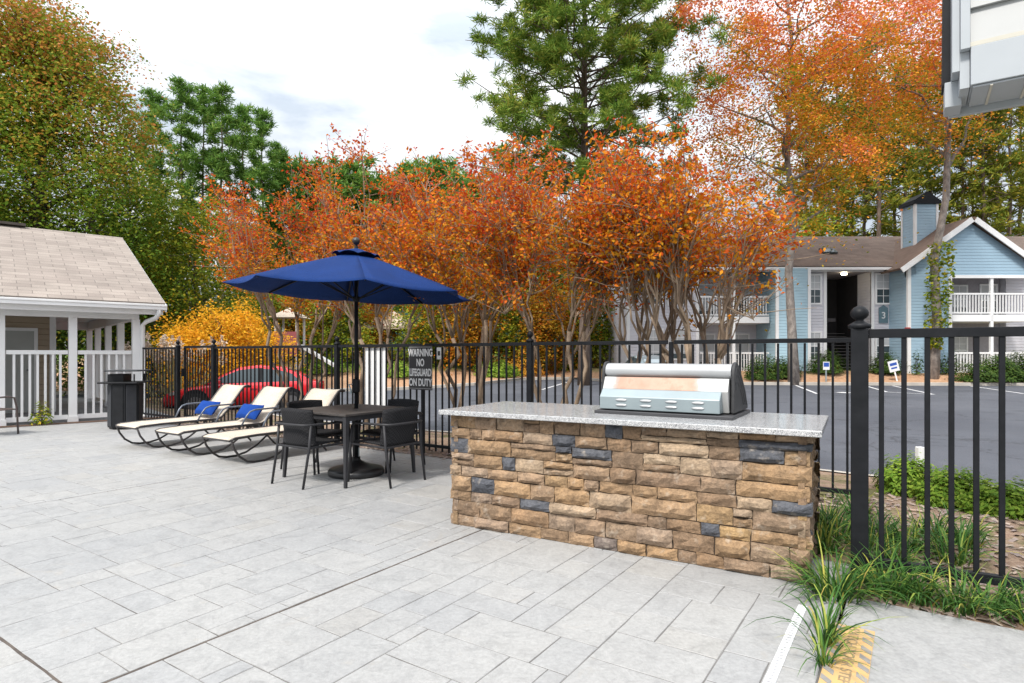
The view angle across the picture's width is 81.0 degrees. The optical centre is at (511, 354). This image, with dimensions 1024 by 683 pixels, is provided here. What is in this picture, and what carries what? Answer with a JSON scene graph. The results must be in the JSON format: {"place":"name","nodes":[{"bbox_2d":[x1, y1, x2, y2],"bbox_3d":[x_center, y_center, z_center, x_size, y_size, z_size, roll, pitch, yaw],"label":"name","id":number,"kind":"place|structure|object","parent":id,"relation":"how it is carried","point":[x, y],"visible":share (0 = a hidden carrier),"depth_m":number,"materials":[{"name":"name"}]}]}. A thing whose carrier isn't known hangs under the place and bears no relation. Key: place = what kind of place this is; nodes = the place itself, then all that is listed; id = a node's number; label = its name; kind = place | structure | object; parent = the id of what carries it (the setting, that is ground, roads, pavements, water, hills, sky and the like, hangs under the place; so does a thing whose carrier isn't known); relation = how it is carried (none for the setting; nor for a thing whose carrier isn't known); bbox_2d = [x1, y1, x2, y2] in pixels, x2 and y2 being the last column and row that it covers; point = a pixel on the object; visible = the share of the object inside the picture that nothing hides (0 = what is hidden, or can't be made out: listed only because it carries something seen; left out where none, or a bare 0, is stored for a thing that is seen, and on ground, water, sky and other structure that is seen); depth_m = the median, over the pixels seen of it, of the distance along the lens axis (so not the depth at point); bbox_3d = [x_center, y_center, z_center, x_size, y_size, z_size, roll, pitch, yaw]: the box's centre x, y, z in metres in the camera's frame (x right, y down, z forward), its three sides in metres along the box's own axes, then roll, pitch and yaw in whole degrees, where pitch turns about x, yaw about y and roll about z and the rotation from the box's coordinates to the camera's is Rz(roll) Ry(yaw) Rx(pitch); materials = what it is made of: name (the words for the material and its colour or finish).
{"place":"outdoors","nodes":[
{"label":"outdoors","id":0,"kind":"place"},
{"bbox_2d":[5,397,164,425],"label":"porch floor","id":1,"kind":"structure","parent":0,"point":[80,405],"depth_m":14.22,"materials":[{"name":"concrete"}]},
{"bbox_2d":[0,221,166,425],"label":"pool pavilion","id":2,"kind":"structure","parent":1,"relation":"on","point":[53,281],"depth_m":13.09,"materials":[{"name":"beige"}]},
{"bbox_2d":[5,327,37,413],"bbox_3d":[-11.327,0.365,13.720,0.760,1.970,0.070,0,0,-41],"label":"door","id":3,"kind":"structure","parent":2,"relation":"in","point":[15,338],"depth_m":13.75,"materials":[{"name":"white paint"}]},
{"bbox_2d":[0,421,849,682],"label":"pool deck","id":4,"kind":"structure","parent":0,"point":[49,635],"depth_m":3.50,"materials":[{"name":"concrete"}]},
{"bbox_2d":[97,369,151,429],"bbox_3d":[-7.120,0.814,11.050,0.660,1.072,0.620,0,0,-8],"label":"waste bin","id":5,"kind":"object","parent":4,"relation":"on","point":[124,398],"visible":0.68,"depth_m":10.84,"materials":[{"name":"metal"}]},
{"bbox_2d":[115,384,250,447],"bbox_3d":[-5.075,0.920,9.365,0.726,0.865,1.768,0,0,34],"label":"chaise lounge","id":6,"kind":"object","parent":4,"relation":"on","point":[226,395],"visible":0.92,"depth_m":9.41,"materials":[{"name":"beige fabric"}]},
{"bbox_2d":[155,385,294,454],"bbox_3d":[-4.115,0.920,8.725,0.726,0.865,1.768,0,0,34],"label":"chaise lounge","id":7,"kind":"object","parent":4,"relation":"on","point":[269,398],"visible":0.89,"depth_m":8.82,"materials":[{"name":"fabric"}]},
{"bbox_2d":[0,452,483,682],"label":"control joint","id":8,"kind":"object","parent":4,"relation":"on","point":[20,653],"visible":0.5,"depth_m":2.85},
{"bbox_2d":[202,387,344,462],"bbox_3d":[-3.175,0.920,8.145,0.726,0.865,1.768,0,0,34],"label":"chaise lounge","id":9,"kind":"object","parent":4,"relation":"on","point":[327,397],"visible":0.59,"depth_m":7.92,"materials":[{"name":"fabric"}]},
{"bbox_2d":[271,407,351,489],"bbox_3d":[-2.134,0.950,6.399,0.575,0.804,0.635,0,0,34],"label":"wicker armchair","id":10,"kind":"object","parent":4,"relation":"on","point":[300,428],"visible":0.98,"depth_m":6.17,"materials":[{"name":"wicker"}]},
{"bbox_2d":[280,400,351,474],"bbox_3d":[-2.332,0.950,7.137,0.635,0.804,0.575,0,0,32],"label":"wicker armchair","id":11,"kind":"object","parent":4,"relation":"on","point":[321,430],"visible":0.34,"depth_m":7.19,"materials":[{"name":"wicker"}]},
{"bbox_2d":[223,237,470,479],"bbox_3d":[-1.780,0.010,6.780,2.572,2.680,2.575,0,0,0],"label":"patio umbrella","id":12,"kind":"object","parent":4,"relation":"on","point":[355,275],"visible":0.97,"depth_m":6.68,"materials":[{"name":"blue fabric"}]},
{"bbox_2d":[282,404,415,488],"bbox_3d":[-1.820,0.978,6.760,1.030,0.745,1.030,0,0,34],"label":"dining table","id":13,"kind":"object","parent":4,"relation":"on","point":[345,413],"visible":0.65,"depth_m":6.40,"materials":[{"name":"black metal"}]},
{"bbox_2d":[348,406,425,488],"bbox_3d":[-1.334,0.950,6.435,0.635,0.804,0.575,0,0,34],"label":"wicker armchair","id":14,"kind":"object","parent":4,"relation":"on","point":[397,425],"visible":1,"depth_m":6.26,"materials":[{"name":"wicker"}]},
{"bbox_2d":[358,399,425,472],"bbox_3d":[-1.453,0.950,7.254,0.575,0.804,0.635,0,0,34],"label":"wicker armchair","id":15,"kind":"object","parent":4,"relation":"on","point":[399,403],"visible":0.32,"depth_m":7.31,"materials":[{"name":"wicker"}]},
{"bbox_2d":[0,426,850,682],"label":"deck joints","id":16,"kind":"object","parent":4,"relation":"on","point":[818,675],"depth_m":3.17,"materials":[{"name":"concrete"}]},
{"bbox_2d":[439,401,828,583],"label":"stone island","id":17,"kind":"structure","parent":4,"relation":"on","point":[740,494],"depth_m":4.03,"materials":[{"name":"brown stone"}]},
{"bbox_2d":[594,361,749,419],"bbox_3d":[1.205,0.242,4.500,0.990,0.385,0.650,0,0,31],"label":"gas grill","id":18,"kind":"object","parent":17,"relation":"on","point":[708,391],"visible":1,"depth_m":4.27,"materials":[{"name":"metal"}]},
{"bbox_2d":[763,605,806,682],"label":"trench drain","id":19,"kind":"object","parent":4,"relation":"on","point":[774,670],"visible":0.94,"depth_m":2.75,"materials":[{"name":"white plastic"}]},
{"bbox_2d":[743,561,891,657],"bbox_3d":[1.475,1.175,2.796,0.566,0.354,0.586,0,0,-39],"label":"liriope tuft","id":20,"kind":"object","parent":4,"relation":"on","point":[827,618],"visible":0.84,"depth_m":2.81,"materials":[{"name":"plant"}]},
{"bbox_2d":[772,603,886,678],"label":"liriope tuft","id":21,"kind":"object","parent":4,"relation":"on","point":[822,659],"visible":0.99,"depth_m":2.61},
{"bbox_2d":[813,504,850,563],"bbox_3d":[2.452,1.346,4.663,0.490,0.001,1.640,0,0,34],"label":"planting bed","id":22,"kind":"object","parent":4,"relation":"on","point":[834,556],"depth_m":4.13,"materials":[{"name":"soil"}]},
{"bbox_2d":[813,508,873,560],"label":"liriope tuft","id":23,"kind":"object","parent":22,"relation":"on","point":[826,542],"visible":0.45,"depth_m":4.06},
{"bbox_2d":[815,502,875,547],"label":"liriope tuft","id":24,"kind":"object","parent":22,"relation":"on","point":[837,523],"visible":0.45,"depth_m":4.41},
{"bbox_2d":[765,533,924,617],"bbox_3d":[1.821,1.180,3.349,0.882,0.365,0.766,0,0,0],"label":"liriope tuft","id":25,"kind":"object","parent":4,"relation":"on","point":[826,587],"visible":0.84,"depth_m":3.30,"materials":[{"name":"plant"}]},
{"bbox_2d":[0,0,1023,345],"label":"sky","id":26,"kind":"structure","parent":0,"point":[390,67],"materials":[{"name":"white"}]},
{"bbox_2d":[56,379,1023,620],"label":"parking lot","id":27,"kind":"structure","parent":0,"point":[1014,435],"depth_m":15.33,"materials":[{"name":"asphalt"}]},
{"bbox_2d":[0,0,225,395],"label":"broadleaf tree","id":28,"kind":"object","parent":27,"relation":"on","point":[63,61],"visible":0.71,"depth_m":22.79,"materials":[{"name":"green plant"}]},
{"bbox_2d":[51,200,199,394],"bbox_3d":[-20.362,0.051,28.477,12.576,13.796,11.820,0,0,36],"label":"broadleaf tree","id":29,"kind":"object","parent":27,"relation":"on","point":[59,345],"visible":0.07,"depth_m":27.61,"materials":[{"name":"green plant"}]},
{"bbox_2d":[102,172,301,397],"bbox_3d":[-14.289,-0.604,26.925,9.062,13.754,9.622,0,0,0],"label":"broadleaf tree","id":30,"kind":"object","parent":27,"relation":"on","point":[190,245],"visible":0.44,"depth_m":25.21,"materials":[{"name":"green plant"}]},
{"bbox_2d":[146,290,309,397],"bbox_3d":[-11.622,0.863,23.529,7.614,7.099,7.110,0,0,0],"label":"japanese maple","id":31,"kind":"object","parent":27,"relation":"on","point":[244,325],"visible":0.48,"depth_m":22.98,"materials":[{"name":"yellow plant"}]},
{"bbox_2d":[164,365,324,409],"bbox_3d":[-8.474,1.085,19.293,4.650,1.520,2.120,0,0,-16],"label":"parked car","id":32,"kind":"object","parent":27,"relation":"on","point":[277,385],"visible":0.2,"depth_m":18.57,"materials":[{"name":"red paint"}]},
{"bbox_2d":[56,377,1023,394],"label":"kerb","id":33,"kind":"structure","parent":27,"relation":"on","point":[822,383],"depth_m":29.46,"materials":[{"name":"concrete"}]},
{"bbox_2d":[56,398,1023,630],"bbox_3d":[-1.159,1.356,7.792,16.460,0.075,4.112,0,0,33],"label":"bark mulch","id":34,"kind":"object","parent":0,"point":[995,520],"visible":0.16,"depth_m":4.69,"materials":[{"name":"wood"}]},
{"bbox_2d":[142,340,180,418],"bbox_3d":[-7.410,0.543,12.477,1.879,1.673,0.096,0,0,34],"label":"metal fence","id":35,"kind":"object","parent":34,"relation":"on","point":[177,376],"visible":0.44,"depth_m":12.25,"materials":[{"name":"metal"}]},
{"bbox_2d":[116,332,227,402],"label":"pampas grass","id":36,"kind":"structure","parent":34,"relation":"on","point":[164,343],"depth_m":20.25,"materials":[{"name":"plant"}]},
{"bbox_2d":[179,152,393,407],"bbox_3d":[-3.831,-0.938,11.039,3.449,4.831,3.342,0,0,0],"label":"crape myrtle","id":37,"kind":"object","parent":34,"relation":"on","point":[254,256],"visible":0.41,"depth_m":10.30,"materials":[{"name":"orange plant"}]},
{"bbox_2d":[272,122,478,437],"bbox_3d":[-2.273,-1.007,10.098,3.160,4.965,3.191,0,0,-42],"label":"crape myrtle","id":38,"kind":"object","parent":34,"relation":"on","point":[344,242],"visible":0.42,"depth_m":9.70,"materials":[{"name":"orange plant"}]},
{"bbox_2d":[344,123,573,407],"bbox_3d":[-0.716,-0.949,9.025,3.445,4.842,3.188,0,0,45],"label":"crape myrtle","id":39,"kind":"object","parent":34,"relation":"on","point":[420,260],"visible":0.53,"depth_m":8.44,"materials":[{"name":"orange plant"}]},
{"bbox_2d":[211,331,850,499],"bbox_3d":[-1.218,0.543,8.334,10.623,1.673,0.096,0,0,34],"label":"metal fence","id":40,"kind":"object","parent":34,"relation":"on","point":[529,343],"visible":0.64,"depth_m":7.88,"materials":[{"name":"metal"}]},
{"bbox_2d":[179,345,210,422],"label":"metal gate","id":41,"kind":"structure","parent":40,"relation":"attached to","point":[183,371],"depth_m":11.66,"materials":[{"name":"metal"}]},
{"bbox_2d":[365,348,384,405],"bbox_3d":[-2.033,0.360,8.921,0.430,0.930,0.013,0,0,34],"label":"white board","id":42,"kind":"object","parent":40,"relation":"attached to","point":[377,376],"visible":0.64,"depth_m":8.90,"materials":[{"name":"paint"}]},
{"bbox_2d":[408,346,431,389],"bbox_3d":[-1.270,0.180,8.306,0.450,0.610,0.011,0,0,34],"label":"warning sign","id":43,"kind":"object","parent":40,"relation":"attached to","point":[420,367],"visible":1,"depth_m":8.30,"materials":[{"name":"metal"}]},
{"bbox_2d":[434,116,666,403],"bbox_3d":[0.668,-0.780,8.083,3.257,4.512,3.090,0,0,0],"label":"crape myrtle","id":44,"kind":"object","parent":34,"relation":"on","point":[518,295],"visible":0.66,"depth_m":7.57,"materials":[{"name":"orange plant"}]},
{"bbox_2d":[542,129,755,363],"bbox_3d":[1.617,-0.492,7.366,2.490,3.924,2.970,0,0,0],"label":"crape myrtle","id":45,"kind":"object","parent":34,"relation":"on","point":[615,256],"visible":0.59,"depth_m":6.87,"materials":[{"name":"orange plant"}]},
{"bbox_2d":[587,113,829,363],"bbox_3d":[2.132,-0.546,7.035,2.695,4.043,2.906,0,0,0],"label":"crape myrtle","id":46,"kind":"object","parent":34,"relation":"on","point":[672,199],"visible":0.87,"depth_m":6.49,"materials":[{"name":"orange plant"}]},
{"bbox_2d":[818,541,958,610],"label":"liriope tuft","id":47,"kind":"object","parent":34,"relation":"on","point":[903,588],"visible":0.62,"depth_m":3.37,"materials":[{"name":"plant"}]},
{"bbox_2d":[869,450,938,497],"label":"azalea shrub","id":48,"kind":"object","parent":34,"relation":"on","point":[892,482],"visible":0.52,"depth_m":5.93,"materials":[{"name":"green plant"}]},
{"bbox_2d":[866,543,961,612],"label":"liriope tuft","id":49,"kind":"object","parent":34,"relation":"on","point":[923,599],"visible":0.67,"depth_m":3.31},
{"bbox_2d":[869,506,967,559],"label":"liriope tuft","id":50,"kind":"object","parent":34,"relation":"on","point":[914,543],"visible":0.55,"depth_m":4.18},
{"bbox_2d":[870,500,997,546],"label":"liriope tuft","id":51,"kind":"object","parent":34,"relation":"on","point":[941,520],"visible":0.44,"depth_m":4.42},
{"bbox_2d":[848,306,1023,591],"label":"metal fence","id":52,"kind":"object","parent":34,"relation":"on","point":[862,332],"visible":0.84,"depth_m":3.50,"materials":[{"name":"metal"}]},
{"bbox_2d":[909,459,987,510],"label":"azalea shrub","id":53,"kind":"object","parent":34,"relation":"on","point":[938,489],"visible":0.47,"depth_m":5.44,"materials":[{"name":"green plant"}]},
{"bbox_2d":[890,512,1020,570],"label":"liriope tuft","id":54,"kind":"object","parent":34,"relation":"on","point":[962,554],"visible":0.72,"depth_m":3.99,"materials":[{"name":"plant"}]},
{"bbox_2d":[890,548,1023,628],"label":"liriope tuft","id":55,"kind":"object","parent":34,"relation":"on","point":[964,609],"visible":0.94,"depth_m":3.17,"materials":[{"name":"plant"}]},
{"bbox_2d":[911,499,1005,549],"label":"liriope tuft","id":56,"kind":"object","parent":34,"relation":"on","point":[970,527],"visible":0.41,"depth_m":4.30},
{"bbox_2d":[922,567,1023,623],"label":"liriope tuft","id":57,"kind":"object","parent":34,"relation":"on","point":[987,593],"visible":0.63,"depth_m":3.21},
{"bbox_2d":[955,475,1023,520],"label":"azalea shrub","id":58,"kind":"object","parent":34,"relation":"on","point":[1014,503],"visible":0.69,"depth_m":5.09,"materials":[{"name":"green plant"}]},
{"bbox_2d":[966,570,1023,626],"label":"liriope tuft","id":59,"kind":"object","parent":34,"relation":"on","point":[1020,617],"visible":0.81,"depth_m":3.08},
{"bbox_2d":[56,349,1023,390],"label":"terrain","id":60,"kind":"structure","parent":0,"point":[841,377],"depth_m":32.92,"materials":[{"name":"soil"}]},
{"bbox_2d":[116,84,174,335],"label":"pine tree","id":61,"kind":"object","parent":60,"relation":"on","point":[152,98],"visible":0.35,"depth_m":49.60,"materials":[{"name":"green plant"}]},
{"bbox_2d":[65,214,271,379],"bbox_3d":[-19.174,-0.395,32.631,10.707,14.589,11.111,0,0,0],"label":"broadleaf tree","id":62,"kind":"object","parent":60,"relation":"on","point":[185,289],"visible":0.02,"depth_m":32.83,"materials":[{"name":"green plant"}]},
{"bbox_2d":[145,74,201,317],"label":"pine tree","id":63,"kind":"object","parent":60,"relation":"on","point":[182,90],"visible":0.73,"depth_m":48.65,"materials":[{"name":"green plant"}]},
{"bbox_2d":[176,83,220,292],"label":"pine tree","id":64,"kind":"object","parent":60,"relation":"on","point":[206,118],"visible":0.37,"depth_m":51.64,"materials":[{"name":"green plant"}]},
{"bbox_2d":[200,79,256,308],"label":"pine tree","id":65,"kind":"object","parent":60,"relation":"on","point":[218,163],"visible":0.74,"depth_m":49.70,"materials":[{"name":"green plant"}]},
{"bbox_2d":[222,103,263,305],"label":"pine tree","id":66,"kind":"object","parent":60,"relation":"on","point":[241,113],"visible":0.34,"depth_m":53.59,"materials":[{"name":"green plant"}]},
{"bbox_2d":[235,105,283,270],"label":"pine tree","id":67,"kind":"object","parent":60,"relation":"on","point":[256,171],"visible":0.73,"depth_m":50.62,"materials":[{"name":"green plant"}]},
{"bbox_2d":[227,293,311,363],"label":"understory tree","id":68,"kind":"object","parent":60,"relation":"on","point":[278,306],"visible":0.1,"depth_m":37.74,"materials":[{"name":"green plant"}]},
{"bbox_2d":[255,148,331,308],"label":"broadleaf tree","id":69,"kind":"object","parent":60,"relation":"on","point":[282,177],"visible":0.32,"depth_m":53.14,"materials":[{"name":"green plant"}]},
{"bbox_2d":[269,308,333,369],"bbox_3d":[-11.843,-0.900,34.300,3.500,3.600,1.800,0,0,0],"label":"playset","id":70,"kind":"object","parent":60,"relation":"on","point":[282,315],"visible":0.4,"depth_m":33.73,"materials":[{"name":"white paint"}]},
{"bbox_2d":[270,296,348,361],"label":"understory tree","id":71,"kind":"object","parent":60,"relation":"on","point":[288,298],"visible":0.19,"depth_m":38.45,"materials":[{"name":"green plant"}]},
{"bbox_2d":[288,299,385,365],"bbox_3d":[-10.775,-0.968,37.807,6.776,7.084,7.117,0,0,-34],"label":"understory tree","id":72,"kind":"object","parent":60,"relation":"on","point":[344,333],"visible":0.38,"depth_m":37.37,"materials":[{"name":"plant"}]},
{"bbox_2d":[306,150,392,308],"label":"pine tree","id":73,"kind":"object","parent":60,"relation":"on","point":[348,177],"visible":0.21,"depth_m":53.74,"materials":[{"name":"green plant"}]},
{"bbox_2d":[347,303,411,361],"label":"understory tree","id":74,"kind":"object","parent":60,"relation":"on","point":[384,336],"visible":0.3,"depth_m":39.27,"materials":[{"name":"green plant"}]},
{"bbox_2d":[367,155,444,311],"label":"pine tree","id":75,"kind":"object","parent":60,"relation":"on","point":[409,168],"visible":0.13,"depth_m":53.85,"materials":[{"name":"green plant"}]},
{"bbox_2d":[385,304,478,368],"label":"understory tree","id":76,"kind":"object","parent":60,"relation":"on","point":[405,318],"visible":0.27,"depth_m":37.96,"materials":[{"name":"plant"}]},
{"bbox_2d":[398,151,467,307],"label":"pine tree","id":77,"kind":"object","parent":60,"relation":"on","point":[437,168],"visible":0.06,"depth_m":55.78,"materials":[{"name":"green plant"}]},
{"bbox_2d":[410,276,517,373],"bbox_3d":[-2.624,-1.105,38.116,5.958,8.962,7.640,0,0,38],"label":"understory tree","id":78,"kind":"object","parent":60,"relation":"on","point":[471,334],"visible":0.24,"depth_m":37.15,"materials":[{"name":"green plant"}]},
{"bbox_2d":[442,168,498,310],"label":"pine tree","id":79,"kind":"object","parent":60,"relation":"on","point":[466,182],"visible":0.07,"depth_m":52.78,"materials":[{"name":"green plant"}]},
{"bbox_2d":[472,285,560,369],"bbox_3d":[-0.127,-1.110,39.785,7.454,7.792,7.829,0,0,28],"label":"understory tree","id":80,"kind":"object","parent":60,"relation":"on","point":[505,337],"visible":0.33,"depth_m":38.80,"materials":[{"name":"green plant"}]},
{"bbox_2d":[509,277,608,371],"bbox_3d":[2.518,-0.964,38.927,6.946,8.148,5.416,0,0,-21],"label":"understory tree","id":81,"kind":"object","parent":60,"relation":"on","point":[545,332],"visible":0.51,"depth_m":38.26,"materials":[{"name":"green plant"}]},
{"bbox_2d":[543,283,615,370],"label":"understory tree","id":82,"kind":"object","parent":60,"relation":"on","point":[605,333],"visible":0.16,"depth_m":38.59,"materials":[{"name":"green plant"}]},
{"bbox_2d":[452,0,733,385],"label":"pine tree","id":83,"kind":"object","parent":60,"relation":"on","point":[630,53],"visible":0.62,"depth_m":27.38,"materials":[{"name":"green plant"}]},
{"bbox_2d":[743,354,784,379],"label":"box shrub","id":84,"kind":"object","parent":60,"relation":"on","point":[758,371],"visible":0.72,"depth_m":30.20,"materials":[{"name":"green plant"}]},
{"bbox_2d":[637,0,964,384],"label":"maple tree","id":85,"kind":"object","parent":60,"relation":"on","point":[784,72],"visible":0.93,"depth_m":28.68,"materials":[{"name":"orange plant"}]},
{"bbox_2d":[754,58,849,235],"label":"pine tree","id":86,"kind":"object","parent":60,"relation":"on","point":[799,148],"visible":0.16,"depth_m":54.65,"materials":[{"name":"green plant"}]},
{"bbox_2d":[601,192,1023,373],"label":"apartment building","id":87,"kind":"structure","parent":60,"relation":"on","point":[881,286],"depth_m":32.97,"materials":[{"name":"blue"}]},
{"bbox_2d":[875,273,889,304],"bbox_3d":[20.400,-3.625,32.975,0.900,1.730,0.090,0,0,0],"label":"window","id":88,"kind":"structure","parent":87,"relation":"in","point":[881,280],"depth_m":32.95,"materials":[{"name":"white paint"}]},
{"bbox_2d":[777,204,870,235],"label":"broadleaf tree","id":89,"kind":"object","parent":60,"relation":"on","point":[808,233],"visible":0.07,"depth_m":46.56,"materials":[{"name":"green plant"}]},
{"bbox_2d":[802,349,850,373],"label":"box shrub","id":90,"kind":"object","parent":60,"relation":"on","point":[824,357],"visible":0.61,"depth_m":31.29,"materials":[{"name":"green plant"}]},
{"bbox_2d":[795,41,886,235],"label":"pine tree","id":91,"kind":"object","parent":60,"relation":"on","point":[849,194],"visible":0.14,"depth_m":53.25,"materials":[{"name":"green plant"}]},
{"bbox_2d":[830,75,907,235],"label":"pine tree","id":92,"kind":"object","parent":60,"relation":"on","point":[863,232],"visible":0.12,"depth_m":55.24,"materials":[{"name":"green plant"}]},
{"bbox_2d":[814,19,927,235],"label":"pine tree","id":93,"kind":"object","parent":60,"relation":"on","point":[893,201],"visible":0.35,"depth_m":51.51,"materials":[{"name":"green plant"}]},
{"bbox_2d":[766,0,1023,378],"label":"maple tree","id":94,"kind":"object","parent":60,"relation":"on","point":[936,299],"visible":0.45,"depth_m":30.34,"materials":[{"name":"orange plant"}]},
{"bbox_2d":[865,58,959,235],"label":"pine tree","id":95,"kind":"object","parent":60,"relation":"on","point":[922,162],"visible":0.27,"depth_m":53.17,"materials":[{"name":"green plant"}]},
{"bbox_2d":[887,55,973,222],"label":"pine tree","id":96,"kind":"object","parent":60,"relation":"on","point":[931,183],"visible":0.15,"depth_m":54.25,"materials":[{"name":"green plant"}]},
{"bbox_2d":[924,76,1021,224],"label":"pine tree","id":97,"kind":"object","parent":60,"relation":"on","point":[962,169],"visible":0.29,"depth_m":54.04,"materials":[{"name":"green plant"}]},
{"bbox_2d":[923,75,1023,231],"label":"pine tree","id":98,"kind":"object","parent":60,"relation":"on","point":[988,210],"visible":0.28,"depth_m":53.20,"materials":[{"name":"green plant"}]},
{"bbox_2d":[944,350,1023,382],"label":"box hedge","id":99,"kind":"object","parent":60,"relation":"on","point":[1014,371],"visible":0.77,"depth_m":29.16,"materials":[{"name":"green plant"}]},
{"bbox_2d":[958,106,1023,235],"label":"pine tree","id":100,"kind":"object","parent":60,"relation":"on","point":[1016,123],"visible":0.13,"depth_m":57.44,"materials":[{"name":"green plant"}]},
{"bbox_2d":[965,106,1023,235],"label":"pine tree","id":101,"kind":"object","parent":60,"relation":"on","point":[1009,224],"visible":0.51,"depth_m":52.53,"materials":[{"name":"green plant"}]},
{"bbox_2d":[840,597,1023,682],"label":"concrete walk","id":102,"kind":"structure","parent":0,"point":[927,647],"depth_m":2.76,"materials":[{"name":"concrete"}]},
{"bbox_2d":[818,623,874,682],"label":"warning tape","id":103,"kind":"object","parent":102,"relation":"on","point":[842,671],"visible":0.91,"depth_m":2.63,"materials":[{"name":"plastic"}]},
{"bbox_2d":[941,0,1023,118],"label":"building eave","id":104,"kind":"object","parent":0,"point":[982,64],"visible":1,"depth_m":3.27,"materials":[{"name":"grey plastic"}]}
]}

